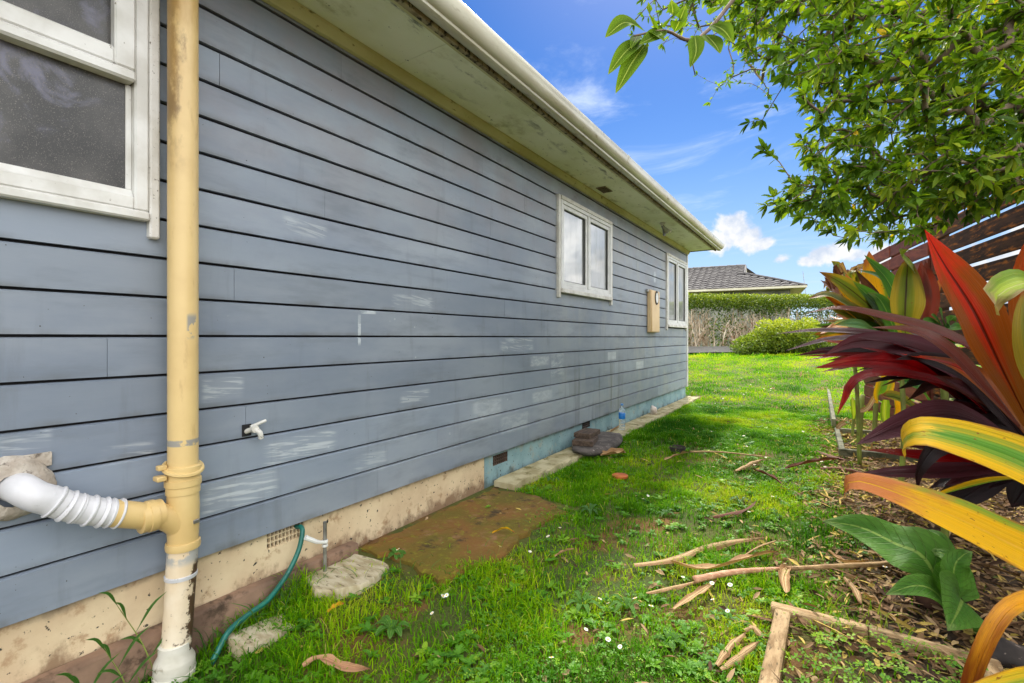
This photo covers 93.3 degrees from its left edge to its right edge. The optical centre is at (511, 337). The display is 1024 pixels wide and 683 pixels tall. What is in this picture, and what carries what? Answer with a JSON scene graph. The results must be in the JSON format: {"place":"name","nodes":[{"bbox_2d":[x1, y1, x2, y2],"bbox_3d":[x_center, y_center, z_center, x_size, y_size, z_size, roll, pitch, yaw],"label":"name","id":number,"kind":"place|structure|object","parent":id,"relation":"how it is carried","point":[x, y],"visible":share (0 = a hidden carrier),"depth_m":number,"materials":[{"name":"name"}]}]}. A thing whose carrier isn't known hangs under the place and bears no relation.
{"place":"outdoors","nodes":[
{"label":"outdoors","id":0,"kind":"place"},
{"bbox_2d":[138,344,1023,682],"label":"ground","id":1,"kind":"structure","parent":0,"point":[609,536],"depth_m":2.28,"materials":[{"name":"green plant"}]},
{"bbox_2d":[57,654,124,682],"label":"tall weed","id":2,"kind":"object","parent":1,"relation":"on","point":[74,679],"visible":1,"depth_m":1.60,"materials":[{"name":"plant"}]},
{"bbox_2d":[87,627,158,682],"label":"tall weed","id":3,"kind":"object","parent":1,"relation":"on","point":[104,647],"visible":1,"depth_m":1.65,"materials":[{"name":"plant"}]},
{"bbox_2d":[100,592,165,667],"bbox_3d":[-1.321,1.065,1.713,0.055,0.444,0.248,0,0,33],"label":"tall weed","id":4,"kind":"object","parent":1,"relation":"on","point":[110,595],"visible":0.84,"depth_m":1.71,"materials":[{"name":"plant"}]},
{"bbox_2d":[122,660,197,682],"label":"grass tuft","id":5,"kind":"object","parent":1,"relation":"on","point":[154,671],"visible":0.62,"depth_m":1.76,"materials":[{"name":"green plant"}]},
{"bbox_2d":[22,541,357,682],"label":"footing","id":6,"kind":"object","parent":1,"relation":"on","point":[87,668],"visible":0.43,"depth_m":1.92,"materials":[{"name":"brown concrete"}]},
{"bbox_2d":[193,606,276,652],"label":"grass tuft","id":7,"kind":"object","parent":1,"relation":"on","point":[227,627],"visible":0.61,"depth_m":1.98,"materials":[{"name":"green plant"}]},
{"bbox_2d":[226,614,294,661],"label":"paving slab","id":8,"kind":"structure","parent":1,"relation":"on","point":[262,636],"depth_m":1.96,"materials":[{"name":"stone"}]},
{"bbox_2d":[232,567,328,623],"bbox_3d":[-0.988,1.151,2.144,0.196,0.141,0.456,0,0,33],"label":"grass tuft","id":9,"kind":"object","parent":1,"relation":"on","point":[277,598],"visible":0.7,"depth_m":2.14,"materials":[{"name":"green plant"}]},
{"bbox_2d":[269,566,341,605],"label":"grass tuft","id":10,"kind":"object","parent":1,"relation":"on","point":[299,586],"visible":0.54,"depth_m":2.23,"materials":[{"name":"green plant"}]},
{"bbox_2d":[327,601,343,611],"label":"fallen leaf","id":11,"kind":"object","parent":1,"relation":"on","point":[333,605],"visible":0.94,"depth_m":2.08,"materials":[{"name":"yellow plant"}]},
{"bbox_2d":[302,654,369,671],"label":"fallen leaf","id":12,"kind":"object","parent":1,"relation":"on","point":[329,659],"visible":1,"depth_m":1.75,"materials":[{"name":"brown plant"}]},
{"bbox_2d":[306,554,388,601],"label":"paving slab","id":13,"kind":"structure","parent":1,"relation":"on","point":[350,582],"depth_m":2.32,"materials":[{"name":"stone"}]},
{"bbox_2d":[304,521,327,571],"bbox_3d":[-0.949,1.055,2.346,0.033,0.290,0.122,0,0,37],"label":"standpipe","id":14,"kind":"object","parent":13,"relation":"on","point":[324,542],"visible":0.97,"depth_m":2.38,"materials":[{"name":"grey metal"}]},
{"bbox_2d":[0,0,723,682],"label":"weatherboard house","id":15,"kind":"structure","parent":1,"relation":"on","point":[440,252],"depth_m":2.35,"materials":[{"name":"paint"}]},
{"bbox_2d":[0,0,159,239],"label":"window","id":16,"kind":"structure","parent":15,"relation":"in","point":[75,135],"depth_m":1.65,"materials":[{"name":"white paint"}]},
{"bbox_2d":[0,0,204,682],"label":"drainpipe","id":17,"kind":"object","parent":15,"relation":"attached to","point":[28,484],"visible":1,"depth_m":1.79,"materials":[{"name":"beige plastic"}]},
{"bbox_2d":[242,419,266,438],"bbox_3d":[-1.134,0.408,2.129,0.097,0.083,0.054,0,0,-28],"label":"wall tap","id":18,"kind":"object","parent":15,"relation":"attached to","point":[247,429],"depth_m":2.12,"materials":[{"name":"white paint"}]},
{"bbox_2d":[210,524,304,664],"bbox_3d":[-1.081,1.094,2.111,0.077,0.368,0.538,0,0,13],"label":"garden hose","id":19,"kind":"object","parent":15,"relation":"attached to","point":[244,617],"visible":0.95,"depth_m":2.12,"materials":[{"name":"teal rubber"}]},
{"bbox_2d":[555,194,612,304],"bbox_3d":[0.809,-0.871,5.164,0.066,0.982,1.380,0,0,33],"label":"window","id":20,"kind":"structure","parent":15,"relation":"in","point":[584,238],"depth_m":5.09,"materials":[{"name":"wood"}]},
{"bbox_2d":[646,289,659,332],"bbox_3d":[2.058,-0.378,7.042,0.080,0.615,0.460,0,0,33],"label":"meter box","id":21,"kind":"object","parent":15,"relation":"attached to","point":[653,311],"visible":1,"depth_m":6.95,"materials":[{"name":"metal"}]},
{"bbox_2d":[660,222,670,235],"bbox_3d":[2.130,-1.493,6.699,0.150,0.180,0.138,0,0,33],"label":"floodlight","id":22,"kind":"object","parent":15,"relation":"hanging from","point":[666,231],"visible":1,"depth_m":6.66,"materials":[{"name":"silver metal"}]},
{"bbox_2d":[665,253,687,330],"bbox_3d":[2.834,-0.736,8.291,0.066,1.238,1.330,0,0,33],"label":"window","id":23,"kind":"structure","parent":15,"relation":"in","point":[676,268],"depth_m":8.24,"materials":[{"name":"wood"}]},
{"bbox_2d":[374,615,410,638],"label":"weed","id":24,"kind":"object","parent":1,"relation":"on","point":[393,627],"visible":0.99,"depth_m":1.96,"materials":[{"name":"green plant"}]},
{"bbox_2d":[344,553,441,601],"bbox_3d":[-0.557,1.147,2.340,0.478,0.088,0.294,0,0,-35],"label":"grass tuft","id":25,"kind":"object","parent":1,"relation":"on","point":[393,578],"visible":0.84,"depth_m":2.29,"materials":[{"name":"green plant"}]},
{"bbox_2d":[440,587,450,594],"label":"fallen leaf","id":26,"kind":"object","parent":1,"relation":"on","point":[445,591],"visible":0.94,"depth_m":2.17,"materials":[{"name":"green plant"}]},
{"bbox_2d":[361,488,567,585],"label":"mossy slab","id":27,"kind":"structure","parent":1,"relation":"on","point":[460,528],"depth_m":2.79,"materials":[{"name":"concrete"}]},
{"bbox_2d":[388,547,405,559],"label":"weed","id":28,"kind":"object","parent":27,"relation":"on","point":[394,550],"visible":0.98,"depth_m":2.54,"materials":[{"name":"green plant"}]},
{"bbox_2d":[442,537,528,584],"bbox_3d":[-0.124,1.135,2.556,0.444,0.100,0.601,0,0,0],"label":"grass tuft","id":29,"kind":"object","parent":27,"relation":"on","point":[496,557],"visible":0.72,"depth_m":2.48,"materials":[{"name":"green plant"}]},
{"bbox_2d":[492,526,513,532],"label":"fallen leaf","id":30,"kind":"object","parent":27,"relation":"on","point":[506,527],"visible":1,"depth_m":2.79,"materials":[{"name":"yellow plant"}]},
{"bbox_2d":[182,402,867,682],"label":"lawn weeds","id":31,"kind":"object","parent":1,"relation":"on","point":[471,658],"visible":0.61,"depth_m":2.05,"materials":[{"name":"green plant"}]},
{"bbox_2d":[524,513,581,548],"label":"grass tuft","id":32,"kind":"object","parent":1,"relation":"on","point":[550,528],"visible":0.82,"depth_m":2.88,"materials":[{"name":"green plant"}]},
{"bbox_2d":[554,548,573,555],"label":"fallen leaf","id":33,"kind":"object","parent":1,"relation":"on","point":[562,551],"visible":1,"depth_m":2.56,"materials":[{"name":"brown plant"}]},
{"bbox_2d":[145,425,1012,682],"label":"clover","id":34,"kind":"object","parent":1,"relation":"on","point":[882,675],"visible":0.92,"depth_m":1.77,"materials":[{"name":"green plant"}]},
{"bbox_2d":[565,590,599,612],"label":"weed","id":35,"kind":"object","parent":1,"relation":"on","point":[579,605],"visible":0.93,"depth_m":2.12,"materials":[{"name":"green plant"}]},
{"bbox_2d":[580,504,600,514],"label":"weed","id":36,"kind":"object","parent":1,"relation":"on","point":[591,507],"visible":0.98,"depth_m":3.20,"materials":[{"name":"green plant"}]},
{"bbox_2d":[494,396,697,489],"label":"concrete path","id":37,"kind":"structure","parent":1,"relation":"on","point":[520,477],"depth_m":4.29,"materials":[{"name":"beige concrete"}]},
{"bbox_2d":[572,431,622,456],"bbox_3d":[0.880,1.084,4.927,0.445,0.100,1.062,0,0,33],"label":"concrete lump","id":38,"kind":"object","parent":37,"relation":"on","point":[606,441],"visible":0.69,"depth_m":4.67,"materials":[{"name":"grey concrete"}]},
{"bbox_2d":[572,435,597,446],"bbox_3d":[0.724,1.013,4.761,0.200,0.050,0.340,0,0,19],"label":"timber offcut","id":39,"kind":"object","parent":38,"relation":"on","point":[590,442],"visible":0.84,"depth_m":4.62,"materials":[{"name":"brown wood"}]},
{"bbox_2d":[574,428,599,438],"bbox_3d":[0.757,0.964,4.859,0.170,0.047,0.300,0,0,30],"label":"timber offcut","id":40,"kind":"object","parent":39,"relation":"on","point":[587,433],"visible":1,"depth_m":4.77,"materials":[{"name":"brown wood"}]},
{"bbox_2d":[619,403,624,429],"bbox_3d":[1.304,0.940,5.731,0.078,0.307,0.078,0,0,33],"label":"water bottle","id":41,"kind":"object","parent":37,"relation":"on","point":[621,418],"visible":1,"depth_m":5.70,"materials":[{"name":"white plastic"}]},
{"bbox_2d":[600,448,625,455],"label":"fallen leaf","id":42,"kind":"object","parent":1,"relation":"on","point":[610,451],"visible":1,"depth_m":4.55,"materials":[{"name":"brown plant"}]},
{"bbox_2d":[612,473,627,479],"bbox_3d":[0.880,1.130,3.940,0.132,0.024,0.132,0,0,33],"label":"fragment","id":43,"kind":"object","parent":1,"relation":"on","point":[620,475],"visible":0.96,"depth_m":3.91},
{"bbox_2d":[607,594,640,616],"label":"weed","id":44,"kind":"object","parent":1,"relation":"on","point":[627,600],"visible":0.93,"depth_m":2.10,"materials":[{"name":"green plant"}]},
{"bbox_2d":[255,407,1023,682],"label":"leaf litter","id":45,"kind":"object","parent":1,"relation":"on","point":[966,637],"visible":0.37,"depth_m":2.30,"materials":[{"name":"brown plant"}]},
{"bbox_2d":[673,580,716,609],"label":"fallen leaf","id":46,"kind":"object","parent":45,"relation":"on","point":[693,595],"visible":0.95,"depth_m":2.13,"materials":[{"name":"brown plant"}]},
{"bbox_2d":[656,509,674,515],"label":"weed","id":47,"kind":"object","parent":1,"relation":"on","point":[664,512],"visible":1,"depth_m":3.16,"materials":[{"name":"green plant"}]},
{"bbox_2d":[651,631,687,651],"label":"weed","id":48,"kind":"object","parent":1,"relation":"on","point":[675,637],"visible":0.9,"depth_m":1.86,"materials":[{"name":"green plant"}]},
{"bbox_2d":[646,581,694,593],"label":"fallen leaf","id":49,"kind":"object","parent":1,"relation":"on","point":[680,586],"visible":1,"depth_m":2.21,"materials":[{"name":"brown plant"}]},
{"bbox_2d":[664,451,688,459],"bbox_3d":[1.557,1.095,4.540,0.434,0.042,0.041,0,0,-42],"label":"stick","id":50,"kind":"object","parent":1,"relation":"on","point":[673,455],"visible":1,"depth_m":4.51,"materials":[{"name":"brown wood"}]},
{"bbox_2d":[669,445,685,452],"bbox_3d":[1.643,1.106,4.800,0.156,0.048,0.156,0,0,33],"label":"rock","id":51,"kind":"object","parent":1,"relation":"on","point":[675,448],"visible":0.86,"depth_m":4.76,"materials":[{"name":"stone"}]},
{"bbox_2d":[634,537,765,566],"bbox_3d":[1.022,1.152,2.613,0.866,0.047,0.108,0,0,-24],"label":"fallen leaf","id":52,"kind":"object","parent":1,"relation":"on","point":[692,552],"visible":0.95,"depth_m":2.59,"materials":[{"name":"beige plant"}]},
{"bbox_2d":[671,550,777,568],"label":"fallen leaf","id":53,"kind":"object","parent":1,"relation":"on","point":[738,558],"visible":1,"depth_m":2.42,"materials":[{"name":"beige plant"}]},
{"bbox_2d":[690,451,763,456],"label":"fallen stalk","id":54,"kind":"object","parent":1,"relation":"on","point":[726,452],"visible":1,"depth_m":4.60,"materials":[{"name":"brown plant"}]},
{"bbox_2d":[715,632,745,666],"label":"fallen leaf","id":55,"kind":"object","parent":1,"relation":"on","point":[723,656],"visible":1,"depth_m":1.77,"materials":[{"name":"beige plant"}]},
{"bbox_2d":[713,500,756,517],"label":"fallen leaf","id":56,"kind":"object","parent":1,"relation":"on","point":[734,512],"visible":0.99,"depth_m":3.10,"materials":[{"name":"brown plant"}]},
{"bbox_2d":[692,567,785,583],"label":"fallen stalk","id":57,"kind":"object","parent":1,"relation":"on","point":[710,576],"visible":0.94,"depth_m":2.30,"materials":[{"name":"brown wood"}]},
{"bbox_2d":[778,564,791,592],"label":"fallen leaf","id":58,"kind":"object","parent":57,"relation":"on","point":[784,581],"visible":0.98,"depth_m":2.26,"materials":[{"name":"brown plant"}]},
{"bbox_2d":[729,496,749,503],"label":"weed","id":59,"kind":"object","parent":1,"relation":"on","point":[738,499],"visible":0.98,"depth_m":3.38,"materials":[{"name":"green plant"}]},
{"bbox_2d":[720,641,759,669],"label":"fallen leaf","id":60,"kind":"object","parent":1,"relation":"on","point":[744,651],"visible":1,"depth_m":1.73,"materials":[{"name":"beige plant"}]},
{"bbox_2d":[688,264,807,345],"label":"neighbour house","id":61,"kind":"structure","parent":1,"relation":"on","point":[737,279],"depth_m":21.91,"materials":[{"name":"tile"}]},
{"bbox_2d":[734,459,763,470],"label":"fallen leaf","id":62,"kind":"object","parent":1,"relation":"on","point":[750,463],"visible":0.99,"depth_m":4.24,"materials":[{"name":"beige plant"}]},
{"bbox_2d":[744,625,764,637],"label":"fallen leaf","id":63,"kind":"object","parent":1,"relation":"on","point":[755,630],"visible":1,"depth_m":1.89,"materials":[{"name":"brown plant"}]},
{"bbox_2d":[746,540,776,553],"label":"fallen stalk","id":64,"kind":"object","parent":1,"relation":"on","point":[755,548],"visible":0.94,"depth_m":2.60,"materials":[{"name":"beige plant"}]},
{"bbox_2d":[688,292,842,346],"bbox_3d":[8.758,-0.528,17.802,10.800,2.242,1.470,0,0,-9],"label":"hedge","id":65,"kind":"object","parent":1,"relation":"on","point":[766,302],"visible":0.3,"depth_m":17.52,"materials":[{"name":"green plant"}]},
{"bbox_2d":[752,468,783,485],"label":"fallen leaf","id":66,"kind":"object","parent":1,"relation":"on","point":[770,475],"visible":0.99,"depth_m":3.83,"materials":[{"name":"brown plant"}]},
{"bbox_2d":[769,512,784,518],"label":"weed","id":67,"kind":"object","parent":1,"relation":"on","point":[776,515],"visible":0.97,"depth_m":3.10,"materials":[{"name":"green plant"}]},
{"bbox_2d":[729,317,836,354],"bbox_3d":[8.543,-0.027,15.227,3.609,1.249,1.700,0,0,1],"label":"bush","id":68,"kind":"object","parent":1,"relation":"on","point":[765,338],"visible":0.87,"depth_m":14.77,"materials":[{"name":"green plant"}]},
{"bbox_2d":[785,457,838,468],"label":"fallen leaf","id":69,"kind":"object","parent":1,"relation":"on","point":[809,461],"visible":0.99,"depth_m":4.24,"materials":[{"name":"brown plant"}]},
{"bbox_2d":[796,584,847,615],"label":"grass tuft","id":70,"kind":"object","parent":1,"relation":"on","point":[828,602],"visible":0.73,"depth_m":2.05,"materials":[{"name":"green plant"}]},
{"bbox_2d":[627,0,1023,252],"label":"tree","id":71,"kind":"object","parent":1,"relation":"on","point":[994,167],"visible":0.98,"depth_m":2.16,"materials":[{"name":"green plant"}]},
{"bbox_2d":[605,0,734,92],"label":"branch","id":72,"kind":"object","parent":71,"relation":"attached to","point":[629,55],"visible":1,"depth_m":0.90,"materials":[{"name":"green plant"}]},
{"bbox_2d":[827,389,835,428],"bbox_3d":[5.033,1.100,7.642,0.045,0.200,4.100,0,0,32],"label":"garden edging","id":73,"kind":"object","parent":1,"relation":"on","point":[832,414],"visible":0.66,"depth_m":6.60,"materials":[{"name":"wood"}]},
{"bbox_2d":[816,450,850,460],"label":"fallen leaf","id":74,"kind":"object","parent":1,"relation":"on","point":[828,455],"visible":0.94,"depth_m":4.49,"materials":[{"name":"brown plant"}]},
{"bbox_2d":[786,561,892,570],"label":"fallen stalk","id":75,"kind":"object","parent":1,"relation":"on","point":[852,565],"visible":0.68,"depth_m":2.38,"materials":[{"name":"brown wood"}]},
{"bbox_2d":[820,467,863,473],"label":"fallen leaf","id":76,"kind":"object","parent":1,"relation":"on","point":[840,468],"visible":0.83,"depth_m":4.08,"materials":[{"name":"brown plant"}]},
{"bbox_2d":[824,261,863,466],"bbox_3d":[2.982,0.240,4.290,0.760,1.881,0.306,0,0,-30],"label":"cordyline","id":77,"kind":"object","parent":1,"relation":"on","point":[839,268],"visible":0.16,"depth_m":4.27,"materials":[{"name":"green plant"}]},
{"bbox_2d":[827,550,867,562],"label":"fallen leaf","id":78,"kind":"object","parent":1,"relation":"on","point":[839,558],"visible":0.98,"depth_m":2.44,"materials":[{"name":"brown plant"}]},
{"bbox_2d":[843,577,861,603],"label":"fallen leaf","id":79,"kind":"object","parent":1,"relation":"on","point":[856,592],"visible":1,"depth_m":2.17,"materials":[{"name":"brown plant"}]},
{"bbox_2d":[861,592,882,608],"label":"fallen leaf","id":80,"kind":"object","parent":1,"relation":"on","point":[874,598],"visible":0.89,"depth_m":2.09,"materials":[{"name":"brown plant"}]},
{"bbox_2d":[808,248,940,480],"bbox_3d":[2.635,0.257,3.544,0.797,1.856,2.482,0,0,40],"label":"cordyline","id":81,"kind":"object","parent":1,"relation":"on","point":[908,289],"visible":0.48,"depth_m":3.34,"materials":[{"name":"plant"}]},
{"bbox_2d":[835,428,917,463],"bbox_3d":[3.901,1.153,4.918,1.016,0.175,1.341,0,0,33],"label":"edging","id":82,"kind":"object","parent":1,"relation":"on","point":[843,451],"visible":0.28,"depth_m":4.58,"materials":[{"name":"grey wood"}]},
{"bbox_2d":[758,601,1002,682],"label":"garden edging","id":83,"kind":"object","parent":1,"relation":"on","point":[774,657],"visible":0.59,"depth_m":1.84,"materials":[{"name":"brown wood"}]},
{"bbox_2d":[836,376,930,436],"bbox_3d":[3.962,0.756,5.211,0.803,0.819,2.024,0,0,33],"label":"young cordyline","id":84,"kind":"object","parent":1,"relation":"on","point":[888,391],"visible":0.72,"depth_m":5.28,"materials":[{"name":"plant"}]},
{"bbox_2d":[861,590,925,634],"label":"grass tuft","id":85,"kind":"object","parent":1,"relation":"on","point":[886,623],"visible":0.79,"depth_m":1.94,"materials":[{"name":"green plant"}]},
{"bbox_2d":[863,224,933,416],"bbox_3d":[4.843,0.042,6.114,0.122,2.405,2.596,0,0,24],"label":"slat fence","id":86,"kind":"object","parent":1,"relation":"on","point":[894,263],"visible":0.21,"depth_m":5.89,"materials":[{"name":"brown wood"}]},
{"bbox_2d":[777,327,1023,507],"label":"cordyline","id":87,"kind":"object","parent":1,"relation":"on","point":[876,352],"visible":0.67,"depth_m":1.92,"materials":[{"name":"plant"}]},
{"bbox_2d":[824,514,983,634],"bbox_3d":[1.823,1.031,2.140,0.598,0.319,0.640,0,0,-9],"label":"dock plant","id":88,"kind":"object","parent":1,"relation":"on","point":[935,564],"visible":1,"depth_m":2.12,"materials":[{"name":"green plant"}]},
{"bbox_2d":[808,230,1023,432],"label":"cordyline","id":89,"kind":"object","parent":1,"relation":"on","point":[992,340],"visible":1,"depth_m":1.38,"materials":[{"name":"plant"}]},
{"bbox_2d":[844,417,1023,682],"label":"cordyline","id":90,"kind":"object","parent":1,"relation":"on","point":[1001,451],"visible":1,"depth_m":0.88,"materials":[{"name":"plant"}]},
{"bbox_2d":[909,595,973,610],"bbox_3d":[1.895,1.140,2.151,0.224,0.143,0.178,0,0,10],"label":"stone","id":91,"kind":"object","parent":1,"relation":"on","point":[925,601],"visible":0.18,"depth_m":2.10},
{"bbox_2d":[923,307,961,537],"bbox_3d":[2.090,0.530,2.375,0.206,1.350,0.082,0,0,0],"label":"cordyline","id":92,"kind":"object","parent":1,"relation":"on","point":[944,393],"visible":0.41,"depth_m":2.37,"materials":[{"name":"plant"}]},
{"bbox_2d":[933,177,1023,399],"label":"slat fence","id":93,"kind":"object","parent":1,"relation":"on","point":[1009,219],"visible":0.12,"depth_m":3.91,"materials":[{"name":"brown wood"}]},
{"bbox_2d":[972,638,1023,668],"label":"stone","id":94,"kind":"object","parent":1,"relation":"on","point":[1007,653],"visible":0.44,"depth_m":1.71,"materials":[{"name":"grey stone"}]},
{"bbox_2d":[650,405,656,414],"bbox_3d":[2.026,1.054,6.929,0.095,0.147,0.227,0,0,13],"label":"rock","id":95,"kind":"object","parent":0,"point":[653,409],"visible":0.9,"depth_m":6.85,"materials":[{"name":"white stone"}]},
{"bbox_2d":[688,346,735,352],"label":"driveway","id":96,"kind":"structure","parent":0,"point":[694,349],"depth_m":16.28,"materials":[{"name":"concrete"}]},
{"bbox_2d":[461,0,1023,323],"label":"sky","id":97,"kind":"structure","parent":0,"point":[699,154],"materials":[{"name":"blue"}]}
]}

